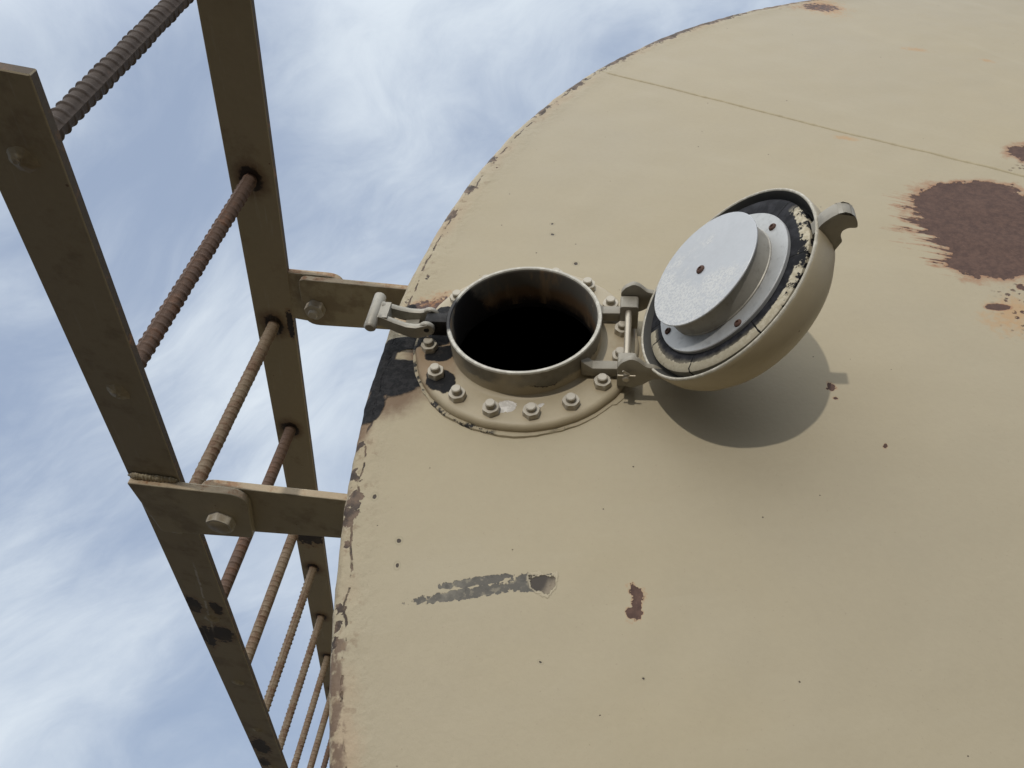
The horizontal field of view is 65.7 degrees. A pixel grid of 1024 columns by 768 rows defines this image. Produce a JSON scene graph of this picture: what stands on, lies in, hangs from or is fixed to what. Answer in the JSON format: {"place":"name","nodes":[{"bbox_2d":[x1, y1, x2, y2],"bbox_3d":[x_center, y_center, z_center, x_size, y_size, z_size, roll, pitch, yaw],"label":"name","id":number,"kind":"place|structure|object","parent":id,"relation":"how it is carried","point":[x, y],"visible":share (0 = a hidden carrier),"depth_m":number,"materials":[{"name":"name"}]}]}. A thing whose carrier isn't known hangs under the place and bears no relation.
{"place":"outdoors","nodes":[
{"label":"outdoors","id":0,"kind":"place"},
{"bbox_2d":[0,0,807,767],"label":"sky","id":1,"kind":"structure","parent":0,"point":[383,114],"materials":[{"name":"blue"}]},
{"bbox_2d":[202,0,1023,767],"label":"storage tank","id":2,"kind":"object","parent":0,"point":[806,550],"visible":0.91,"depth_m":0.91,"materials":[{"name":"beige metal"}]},
{"bbox_2d":[0,0,341,767],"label":"access ladder","id":3,"kind":"object","parent":2,"relation":"attached to","point":[44,200],"visible":0.87,"depth_m":1.04,"materials":[{"name":"brown metal"}]},
{"bbox_2d":[364,188,857,438],"bbox_3d":[0.113,-0.091,0.990,0.583,0.343,0.189,-20,-41,15],"label":"tank hatch","id":4,"kind":"object","parent":2,"relation":"attached to","point":[738,295],"visible":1,"depth_m":0.95,"materials":[{"name":"paint"}]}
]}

